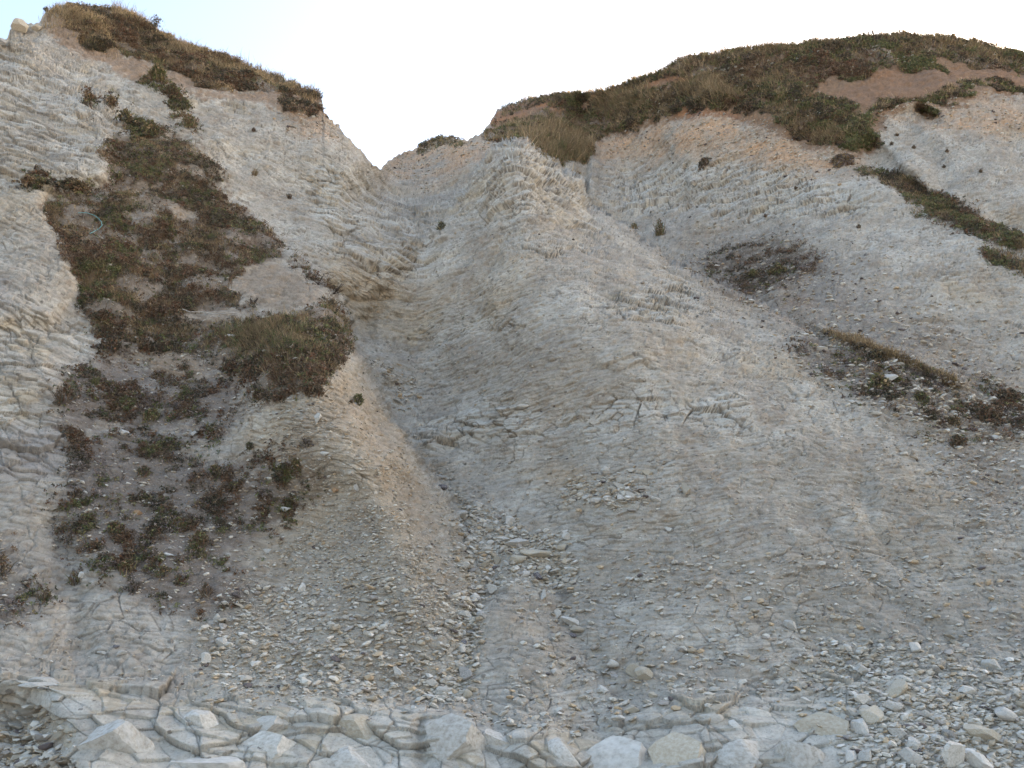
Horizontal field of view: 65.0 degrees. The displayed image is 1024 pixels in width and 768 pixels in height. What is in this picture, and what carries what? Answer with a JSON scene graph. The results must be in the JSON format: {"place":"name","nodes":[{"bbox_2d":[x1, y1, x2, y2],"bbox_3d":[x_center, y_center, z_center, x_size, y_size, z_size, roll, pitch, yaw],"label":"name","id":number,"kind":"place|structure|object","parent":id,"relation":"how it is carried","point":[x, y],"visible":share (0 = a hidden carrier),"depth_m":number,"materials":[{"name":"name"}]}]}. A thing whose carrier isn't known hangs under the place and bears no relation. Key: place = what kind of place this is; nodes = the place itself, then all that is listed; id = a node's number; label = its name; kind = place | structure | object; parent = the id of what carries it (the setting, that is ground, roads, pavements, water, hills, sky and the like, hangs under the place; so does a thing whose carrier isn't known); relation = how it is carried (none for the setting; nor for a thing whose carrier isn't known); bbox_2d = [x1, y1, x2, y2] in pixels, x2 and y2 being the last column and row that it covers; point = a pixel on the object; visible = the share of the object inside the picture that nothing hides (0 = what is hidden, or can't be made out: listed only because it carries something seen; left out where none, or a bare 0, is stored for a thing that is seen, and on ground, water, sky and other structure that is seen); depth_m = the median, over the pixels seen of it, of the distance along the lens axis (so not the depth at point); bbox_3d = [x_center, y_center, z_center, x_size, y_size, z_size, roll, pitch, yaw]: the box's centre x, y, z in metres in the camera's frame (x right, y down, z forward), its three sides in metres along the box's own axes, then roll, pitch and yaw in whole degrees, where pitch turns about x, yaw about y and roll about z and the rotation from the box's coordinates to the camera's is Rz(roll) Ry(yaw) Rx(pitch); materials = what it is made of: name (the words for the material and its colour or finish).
{"place":"outdoors","nodes":[
{"label":"outdoors","id":0,"kind":"place"},
{"bbox_2d":[0,704,74,767],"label":"hollow gravel","id":1,"kind":"structure","parent":0,"point":[21,757],"depth_m":4.83,"materials":[{"name":"gravel"}]},
{"bbox_2d":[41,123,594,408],"bbox_3d":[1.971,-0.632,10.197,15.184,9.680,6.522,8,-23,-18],"label":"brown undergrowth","id":2,"kind":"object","parent":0,"point":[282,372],"visible":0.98,"depth_m":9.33,"materials":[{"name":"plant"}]},
{"bbox_2d":[0,5,1023,767],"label":"cliff","id":3,"kind":"structure","parent":0,"point":[356,211],"depth_m":7.96,"materials":[{"name":"stone"}]},
{"bbox_2d":[0,553,22,579],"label":"shrub","id":4,"kind":"object","parent":3,"relation":"on","point":[3,556],"visible":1,"depth_m":5.88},
{"bbox_2d":[10,18,28,32],"bbox_3d":[-8.317,-6.030,13.569,0.234,0.209,0.271,19,-29,-39],"label":"stone","id":5,"kind":"object","parent":3,"relation":"on","point":[19,25],"visible":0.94,"depth_m":13.52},
{"bbox_2d":[11,174,40,187],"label":"shrub","id":6,"kind":"object","parent":3,"relation":"on","point":[25,180],"visible":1,"depth_m":9.89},
{"bbox_2d":[17,682,57,688],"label":"chalk block","id":7,"kind":"object","parent":3,"relation":"on","point":[33,685],"depth_m":5.04,"materials":[{"name":"stone"}]},
{"bbox_2d":[28,677,59,682],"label":"chalk block","id":8,"kind":"object","parent":3,"relation":"on","point":[42,679],"depth_m":5.12,"materials":[{"name":"stone"}]},
{"bbox_2d":[36,586,53,602],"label":"shrub","id":9,"kind":"object","parent":3,"relation":"on","point":[47,595],"visible":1,"depth_m":5.75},
{"bbox_2d":[51,379,75,405],"bbox_3d":[-4.092,0.079,7.329,0.244,0.260,0.213,0,-22,0],"label":"shrub","id":10,"kind":"object","parent":3,"relation":"on","point":[65,391],"visible":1,"depth_m":7.31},
{"bbox_2d":[65,571,79,585],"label":"shrub","id":11,"kind":"object","parent":3,"relation":"on","point":[71,580],"visible":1,"depth_m":6.03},
{"bbox_2d":[55,176,92,195],"bbox_3d":[-5.540,-2.524,10.181,0.445,0.239,0.116,15,-27,-33],"label":"shrub","id":12,"kind":"object","parent":3,"relation":"on","point":[80,185],"visible":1,"depth_m":10.17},
{"bbox_2d":[89,287,107,299],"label":"shrub","id":13,"kind":"object","parent":3,"relation":"on","point":[100,290],"visible":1,"depth_m":8.72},
{"bbox_2d":[88,308,115,326],"bbox_3d":[-4.365,-0.699,8.530,0.283,0.240,0.154,0,-22,0],"label":"shrub","id":14,"kind":"object","parent":3,"relation":"on","point":[102,311],"visible":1,"depth_m":8.52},
{"bbox_2d":[65,719,154,765],"bbox_3d":[-2.334,2.167,4.709,0.437,0.420,0.266,-33,-12,-9],"label":"chalk block","id":15,"kind":"object","parent":3,"relation":"on","point":[122,735],"depth_m":4.65,"materials":[{"name":"stone"}]},
{"bbox_2d":[90,336,130,354],"bbox_3d":[-4.113,-0.393,8.238,0.370,0.289,0.183,13,-26,-30],"label":"shrub","id":16,"kind":"object","parent":3,"relation":"on","point":[113,342],"visible":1,"depth_m":8.20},
{"bbox_2d":[19,75,203,194],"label":"trailing undergrowth","id":17,"kind":"object","parent":3,"relation":"on","point":[136,130],"visible":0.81,"depth_m":12.21,"materials":[{"name":"plant"}]},
{"bbox_2d":[103,94,119,107],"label":"shrub","id":18,"kind":"object","parent":3,"relation":"on","point":[111,100],"visible":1,"depth_m":12.33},
{"bbox_2d":[103,520,125,540],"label":"shrub","id":19,"kind":"object","parent":3,"relation":"on","point":[113,525],"visible":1,"depth_m":6.38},
{"bbox_2d":[113,107,136,123],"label":"shrub","id":20,"kind":"object","parent":3,"relation":"on","point":[123,115],"visible":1,"depth_m":12.14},
{"bbox_2d":[117,559,137,577],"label":"shrub","id":21,"kind":"object","parent":3,"relation":"on","point":[123,563],"visible":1,"depth_m":6.08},
{"bbox_2d":[122,579,140,594],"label":"shrub","id":22,"kind":"object","parent":3,"relation":"on","point":[132,584],"visible":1,"depth_m":5.97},
{"bbox_2d":[133,464,152,478],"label":"shrub","id":23,"kind":"object","parent":3,"relation":"on","point":[143,468],"visible":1,"depth_m":6.99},
{"bbox_2d":[135,407,162,424],"bbox_3d":[-3.460,0.308,7.640,0.250,0.214,0.150,0,-22,0],"label":"shrub","id":24,"kind":"object","parent":3,"relation":"on","point":[148,413],"visible":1,"depth_m":7.63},
{"bbox_2d":[141,119,161,134],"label":"shrub","id":25,"kind":"object","parent":3,"relation":"on","point":[149,125],"visible":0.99,"depth_m":11.96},
{"bbox_2d":[142,63,173,82],"bbox_3d":[-5.890,-5.236,13.506,0.641,0.380,0.406,0,-22,0],"label":"shrub","id":26,"kind":"object","parent":3,"relation":"on","point":[154,71],"visible":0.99,"depth_m":13.47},
{"bbox_2d":[151,564,173,580],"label":"shrub","id":27,"kind":"object","parent":3,"relation":"on","point":[163,567],"visible":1,"depth_m":6.10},
{"bbox_2d":[0,346,326,635],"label":"sparse undergrowth","id":28,"kind":"object","parent":3,"relation":"on","point":[162,522],"visible":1,"depth_m":6.89,"materials":[{"name":"plant"}]},
{"bbox_2d":[163,82,182,94],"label":"shrub","id":29,"kind":"object","parent":3,"relation":"on","point":[172,87],"visible":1,"depth_m":13.26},
{"bbox_2d":[38,0,325,116],"bbox_3d":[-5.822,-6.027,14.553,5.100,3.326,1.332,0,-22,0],"label":"clifftop turf","id":30,"kind":"structure","parent":3,"relation":"on","point":[158,52],"depth_m":14.41,"materials":[{"name":"plant"}]},
{"bbox_2d":[150,14,163,31],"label":"tall weed","id":31,"kind":"object","parent":30,"relation":"on","point":[156,23],"visible":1,"depth_m":15.17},
{"bbox_2d":[176,97,194,109],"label":"shrub","id":32,"kind":"object","parent":3,"relation":"on","point":[185,101],"visible":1,"depth_m":13.13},
{"bbox_2d":[179,113,197,128],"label":"shrub","id":33,"kind":"object","parent":3,"relation":"on","point":[187,121],"visible":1,"depth_m":12.40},
{"bbox_2d":[187,530,208,546],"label":"shrub","id":34,"kind":"object","parent":3,"relation":"on","point":[197,534],"visible":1,"depth_m":6.45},
{"bbox_2d":[183,709,218,728],"bbox_3d":[-1.898,2.107,4.924,0.275,0.203,0.148,6,-7,2],"label":"chalk block","id":35,"kind":"object","parent":3,"relation":"on","point":[204,719],"depth_m":4.88,"materials":[{"name":"stone"}]},
{"bbox_2d":[201,652,210,662],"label":"stone","id":36,"kind":"object","parent":3,"relation":"on","point":[205,657],"visible":1,"depth_m":5.51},
{"bbox_2d":[198,582,215,598],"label":"shrub","id":37,"kind":"object","parent":3,"relation":"on","point":[210,589],"visible":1,"depth_m":6.06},
{"bbox_2d":[169,756,245,767],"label":"chalk block","id":38,"kind":"object","parent":3,"relation":"on","point":[222,762],"depth_m":4.62,"materials":[{"name":"white stone"}]},
{"bbox_2d":[216,637,227,646],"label":"stone","id":39,"kind":"object","parent":3,"relation":"on","point":[220,641],"visible":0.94,"depth_m":5.65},
{"bbox_2d":[0,125,445,631],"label":"slope gravel","id":40,"kind":"structure","parent":3,"relation":"on","point":[188,506],"depth_m":7.02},
{"bbox_2d":[0,347,502,726],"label":"scree gravel","id":41,"kind":"structure","parent":3,"relation":"on","point":[369,569],"depth_m":6.29,"materials":[{"name":"gravel"}]},
{"bbox_2d":[250,388,263,400],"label":"shrub","id":42,"kind":"object","parent":3,"relation":"on","point":[257,391],"visible":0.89,"depth_m":7.44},
{"bbox_2d":[208,306,325,368],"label":"spur grass","id":43,"kind":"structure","parent":3,"relation":"on","point":[272,332],"depth_m":8.17,"materials":[{"name":"plant"}]},
{"bbox_2d":[241,731,295,758],"bbox_3d":[-1.444,2.250,4.870,0.417,0.274,0.226,-5,-23,13],"label":"chalk block","id":44,"kind":"object","parent":3,"relation":"on","point":[274,745],"depth_m":4.82,"materials":[{"name":"stone"}]},
{"bbox_2d":[257,716,290,732],"bbox_3d":[-1.482,2.097,4.954,0.299,0.116,0.128,-11,-10,-3],"label":"chalk block","id":45,"kind":"object","parent":44,"relation":"on","point":[272,723],"depth_m":4.92,"materials":[{"name":"white stone"}]},
{"bbox_2d":[275,390,288,402],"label":"shrub","id":46,"kind":"object","parent":3,"relation":"on","point":[280,394],"visible":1,"depth_m":7.20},
{"bbox_2d":[288,457,302,475],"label":"shrub","id":47,"kind":"object","parent":3,"relation":"on","point":[295,461],"visible":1,"depth_m":6.91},
{"bbox_2d":[308,382,328,397],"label":"shrub","id":48,"kind":"object","parent":3,"relation":"on","point":[320,386],"visible":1,"depth_m":7.11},
{"bbox_2d":[330,746,371,767],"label":"chalk block","id":49,"kind":"object","parent":3,"relation":"on","point":[347,756],"depth_m":4.76,"materials":[{"name":"stone"}]},
{"bbox_2d":[337,713,374,740],"bbox_3d":[-0.965,2.186,5.021,0.396,0.242,0.198,0,-9,0],"label":"chalk block","id":50,"kind":"object","parent":3,"relation":"on","point":[355,725],"depth_m":4.95,"materials":[{"name":"beige stone"}]},
{"bbox_2d":[353,393,363,405],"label":"shrub","id":51,"kind":"object","parent":3,"relation":"on","point":[357,397],"visible":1,"depth_m":7.47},
{"bbox_2d":[175,356,653,722],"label":"gully gravel","id":52,"kind":"structure","parent":3,"relation":"on","point":[380,625],"depth_m":5.92,"materials":[{"name":"gravel"}]},
{"bbox_2d":[435,686,451,692],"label":"stone","id":53,"kind":"object","parent":52,"relation":"on","point":[438,689],"visible":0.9,"depth_m":5.47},
{"bbox_2d":[459,666,472,680],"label":"stone","id":54,"kind":"object","parent":52,"relation":"on","point":[465,673],"visible":0.96,"depth_m":5.61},
{"bbox_2d":[509,555,527,562],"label":"stone","id":55,"kind":"object","parent":52,"relation":"on","point":[518,558],"visible":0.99,"depth_m":6.83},
{"bbox_2d":[507,538,530,546],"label":"stone","id":56,"kind":"object","parent":52,"relation":"on","point":[514,542],"visible":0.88,"depth_m":7.09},
{"bbox_2d":[519,549,551,557],"bbox_3d":[0.202,1.456,6.902,0.284,0.086,0.142,-3,-22,7],"label":"stone","id":57,"kind":"object","parent":52,"relation":"on","point":[537,553],"visible":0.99,"depth_m":6.86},
{"bbox_2d":[425,713,486,761],"bbox_3d":[-0.331,2.192,4.945,0.425,0.306,0.226,6,-10,2],"label":"chalk block","id":58,"kind":"object","parent":3,"relation":"on","point":[457,735],"depth_m":4.88,"materials":[{"name":"stone"}]},
{"bbox_2d":[482,728,508,745],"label":"chalk block","id":59,"kind":"object","parent":3,"relation":"on","point":[493,737],"depth_m":4.95,"materials":[{"name":"stone"}]},
{"bbox_2d":[106,0,1018,108],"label":"tall wisps","id":60,"kind":"object","parent":3,"relation":"on","point":[120,4],"visible":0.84,"depth_m":19.43,"materials":[{"name":"plant"}]},
{"bbox_2d":[548,737,581,767],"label":"chalk block","id":61,"kind":"object","parent":3,"relation":"on","point":[558,748],"depth_m":4.83,"materials":[{"name":"stone"}]},
{"bbox_2d":[560,616,578,625],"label":"stone","id":62,"kind":"object","parent":3,"relation":"on","point":[569,620],"visible":0.91,"depth_m":6.21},
{"bbox_2d":[487,56,743,172],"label":"tall grass","id":63,"kind":"structure","parent":3,"relation":"on","point":[565,141],"depth_m":20.29,"materials":[{"name":"plant"}]},
{"bbox_2d":[586,735,646,767],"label":"chalk block","id":64,"kind":"object","parent":3,"relation":"on","point":[612,751],"depth_m":4.90,"materials":[{"name":"white stone"}]},
{"bbox_2d":[625,663,637,676],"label":"stone","id":65,"kind":"object","parent":3,"relation":"on","point":[630,668],"visible":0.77,"depth_m":5.68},
{"bbox_2d":[270,90,1023,560],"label":"weathered gravel","id":66,"kind":"structure","parent":3,"relation":"on","point":[918,386],"depth_m":9.49,"materials":[{"name":"gravel"}]},
{"bbox_2d":[653,218,667,235],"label":"shrub","id":67,"kind":"object","parent":3,"relation":"on","point":[661,229],"visible":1,"depth_m":15.88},
{"bbox_2d":[323,194,1023,603],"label":"stones","id":68,"kind":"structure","parent":3,"relation":"attached to","point":[673,464],"depth_m":7.32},
{"bbox_2d":[648,732,706,765],"bbox_3d":[1.037,2.300,4.851,0.282,0.373,0.351,-17,-28,36],"label":"chalk block","id":69,"kind":"object","parent":3,"relation":"on","point":[673,748],"depth_m":4.80,"materials":[{"name":"beige stone"}]},
{"bbox_2d":[697,156,711,169],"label":"shrub","id":70,"kind":"object","parent":3,"relation":"on","point":[703,162],"visible":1,"depth_m":17.50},
{"bbox_2d":[693,714,723,724],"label":"chalk block","id":71,"kind":"object","parent":3,"relation":"on","point":[717,718],"depth_m":5.05,"materials":[{"name":"white stone"}]},
{"bbox_2d":[416,29,1023,174],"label":"hillside turf","id":72,"kind":"structure","parent":3,"relation":"on","point":[829,130],"depth_m":18.55,"materials":[{"name":"plant"}]},
{"bbox_2d":[728,719,742,729],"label":"chalk block","id":73,"kind":"object","parent":3,"relation":"on","point":[734,724],"depth_m":4.98,"materials":[{"name":"white stone"}]},
{"bbox_2d":[714,739,762,767],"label":"chalk block","id":74,"kind":"object","parent":3,"relation":"on","point":[743,751],"depth_m":4.76,"materials":[{"name":"stone"}]},
{"bbox_2d":[738,707,771,716],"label":"chalk block","id":75,"kind":"object","parent":3,"relation":"on","point":[756,712],"depth_m":5.12,"materials":[{"name":"white stone"}]},
{"bbox_2d":[767,263,788,275],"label":"shrub","id":76,"kind":"object","parent":3,"relation":"on","point":[774,269],"visible":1,"depth_m":12.79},
{"bbox_2d":[773,742,824,767],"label":"chalk block","id":77,"kind":"object","parent":3,"relation":"on","point":[801,755],"depth_m":4.72,"materials":[{"name":"stone"}]},
{"bbox_2d":[794,711,850,735],"bbox_3d":[1.974,2.188,4.989,0.464,0.288,0.233,6,-8,2],"label":"chalk block","id":78,"kind":"object","parent":3,"relation":"on","point":[830,724],"depth_m":4.95,"materials":[{"name":"beige stone"}]},
{"bbox_2d":[830,152,854,168],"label":"shrub","id":79,"kind":"object","parent":3,"relation":"on","point":[840,159],"visible":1,"depth_m":15.45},
{"bbox_2d":[842,706,858,715],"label":"stone","id":80,"kind":"object","parent":3,"relation":"on","point":[849,711],"visible":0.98,"depth_m":5.04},
{"bbox_2d":[846,750,856,762],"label":"stone","id":81,"kind":"object","parent":3,"relation":"on","point":[851,755],"visible":1,"depth_m":4.68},
{"bbox_2d":[690,227,1023,457],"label":"undergrowth","id":82,"kind":"object","parent":3,"relation":"on","point":[1001,406],"visible":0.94,"depth_m":8.93,"materials":[{"name":"plant"}]},
{"bbox_2d":[867,349,889,361],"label":"shrub","id":83,"kind":"object","parent":3,"relation":"on","point":[876,352],"visible":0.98,"depth_m":9.18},
{"bbox_2d":[864,374,893,390],"bbox_3d":[3.983,-0.013,8.673,0.376,0.243,0.143,3,-22,-7],"label":"shrub","id":84,"kind":"object","parent":3,"relation":"on","point":[875,379],"visible":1,"depth_m":8.65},
{"bbox_2d":[818,327,962,389],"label":"ledge grass","id":85,"kind":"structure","parent":3,"relation":"on","point":[891,352],"depth_m":9.16,"materials":[{"name":"plant"}]},
{"bbox_2d":[909,642,920,652],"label":"stone","id":86,"kind":"object","parent":3,"relation":"on","point":[915,647],"visible":1,"depth_m":5.70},
{"bbox_2d":[912,390,932,405],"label":"shrub","id":87,"kind":"object","parent":3,"relation":"on","point":[921,394],"visible":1,"depth_m":8.52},
{"bbox_2d":[853,157,1023,277],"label":"slope turf","id":88,"kind":"structure","parent":3,"relation":"on","point":[966,217],"depth_m":12.99,"materials":[{"name":"plant"}]},
{"bbox_2d":[945,414,964,429],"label":"shrub","id":89,"kind":"object","parent":3,"relation":"on","point":[957,422],"visible":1,"depth_m":8.29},
{"bbox_2d":[947,434,969,448],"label":"shrub","id":90,"kind":"object","parent":3,"relation":"on","point":[959,441],"visible":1,"depth_m":8.00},
{"bbox_2d":[970,404,1002,426],"bbox_3d":[4.979,0.326,8.368,0.350,0.293,0.210,0,-22,0],"label":"shrub","id":91,"kind":"object","parent":3,"relation":"on","point":[988,412],"visible":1,"depth_m":8.36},
{"bbox_2d":[981,659,1001,668],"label":"stone","id":92,"kind":"object","parent":3,"relation":"on","point":[991,663],"visible":0.79,"depth_m":5.53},
{"bbox_2d":[991,386,1023,406],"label":"shrub","id":93,"kind":"object","parent":3,"relation":"on","point":[1009,392],"visible":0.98,"depth_m":8.72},
{"bbox_2d":[0,0,1023,168],"label":"sky","id":94,"kind":"structure","parent":0,"point":[393,75],"materials":[{"name":"white"}]},
{"bbox_2d":[462,550,1023,767],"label":"fallen gravel","id":95,"kind":"structure","parent":0,"point":[938,724],"depth_m":5.44,"materials":[{"name":"gravel"}]},
{"bbox_2d":[634,666,652,679],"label":"stone","id":96,"kind":"object","parent":95,"relation":"on","point":[643,673],"visible":1,"depth_m":5.60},
{"bbox_2d":[783,620,796,630],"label":"stone","id":97,"kind":"object","parent":95,"relation":"on","point":[790,624],"visible":1,"depth_m":5.99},
{"bbox_2d":[850,718,868,734],"bbox_3d":[2.128,2.100,4.917,0.102,0.104,0.079,-5,-22,11],"label":"stone","id":98,"kind":"object","parent":95,"relation":"on","point":[860,726],"visible":0.98,"depth_m":4.90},
{"bbox_2d":[854,664,869,674],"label":"stone","id":99,"kind":"object","parent":95,"relation":"on","point":[862,668],"visible":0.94,"depth_m":5.54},
{"bbox_2d":[854,694,873,703],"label":"stone","id":100,"kind":"object","parent":95,"relation":"on","point":[864,698],"visible":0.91,"depth_m":5.12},
{"bbox_2d":[858,749,871,761],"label":"stone","id":101,"kind":"object","parent":95,"relation":"on","point":[865,755],"visible":1,"depth_m":4.67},
{"bbox_2d":[859,705,883,724],"bbox_3d":[2.240,2.066,5.002,0.143,0.128,0.093,-8,-23,19],"label":"stone","id":102,"kind":"object","parent":95,"relation":"on","point":[872,714],"visible":0.92,"depth_m":4.98,"materials":[{"name":"stone"}]},
{"bbox_2d":[882,700,903,711],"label":"stone","id":103,"kind":"object","parent":95,"relation":"on","point":[889,705],"visible":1,"depth_m":5.03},
{"bbox_2d":[884,679,907,697],"bbox_3d":[2.483,1.975,5.190,0.174,0.096,0.108,-28,-22,-7],"label":"stone","id":104,"kind":"object","parent":95,"relation":"on","point":[898,687],"visible":0.98,"depth_m":5.17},
{"bbox_2d":[887,728,906,739],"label":"stone","id":105,"kind":"object","parent":95,"relation":"on","point":[900,733],"visible":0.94,"depth_m":4.84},
{"bbox_2d":[897,747,923,764],"bbox_3d":[2.305,2.168,4.663,0.140,0.108,0.099,22,-12,6],"label":"stone","id":106,"kind":"object","parent":95,"relation":"on","point":[908,755],"visible":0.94,"depth_m":4.63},
{"bbox_2d":[907,736,920,750],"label":"stone","id":107,"kind":"object","parent":95,"relation":"on","point":[915,743],"visible":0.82,"depth_m":4.75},
{"bbox_2d":[941,729,954,737],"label":"stone","id":108,"kind":"object","parent":95,"relation":"on","point":[950,733],"visible":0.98,"depth_m":4.85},
{"bbox_2d":[941,741,965,767],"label":"stone","id":109,"kind":"object","parent":95,"relation":"on","point":[952,754],"visible":0.94,"depth_m":4.64,"materials":[{"name":"stone"}]},
{"bbox_2d":[958,685,976,693],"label":"stone","id":110,"kind":"object","parent":95,"relation":"on","point":[963,689],"visible":1,"depth_m":5.15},
{"bbox_2d":[965,751,993,767],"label":"stone","id":111,"kind":"object","parent":95,"relation":"on","point":[976,759],"visible":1,"depth_m":4.66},
{"bbox_2d":[963,724,1000,741],"bbox_3d":[2.838,2.119,4.863,0.208,0.101,0.123,11,-19,3],"label":"stone","id":112,"kind":"object","parent":95,"relation":"on","point":[982,732],"visible":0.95,"depth_m":4.83,"materials":[{"name":"stone"}]},
{"bbox_2d":[994,707,1017,720],"bbox_3d":[3.052,2.040,4.966,0.149,0.077,0.091,19,-8,5],"label":"stone","id":113,"kind":"object","parent":95,"relation":"on","point":[1005,713],"visible":1,"depth_m":4.93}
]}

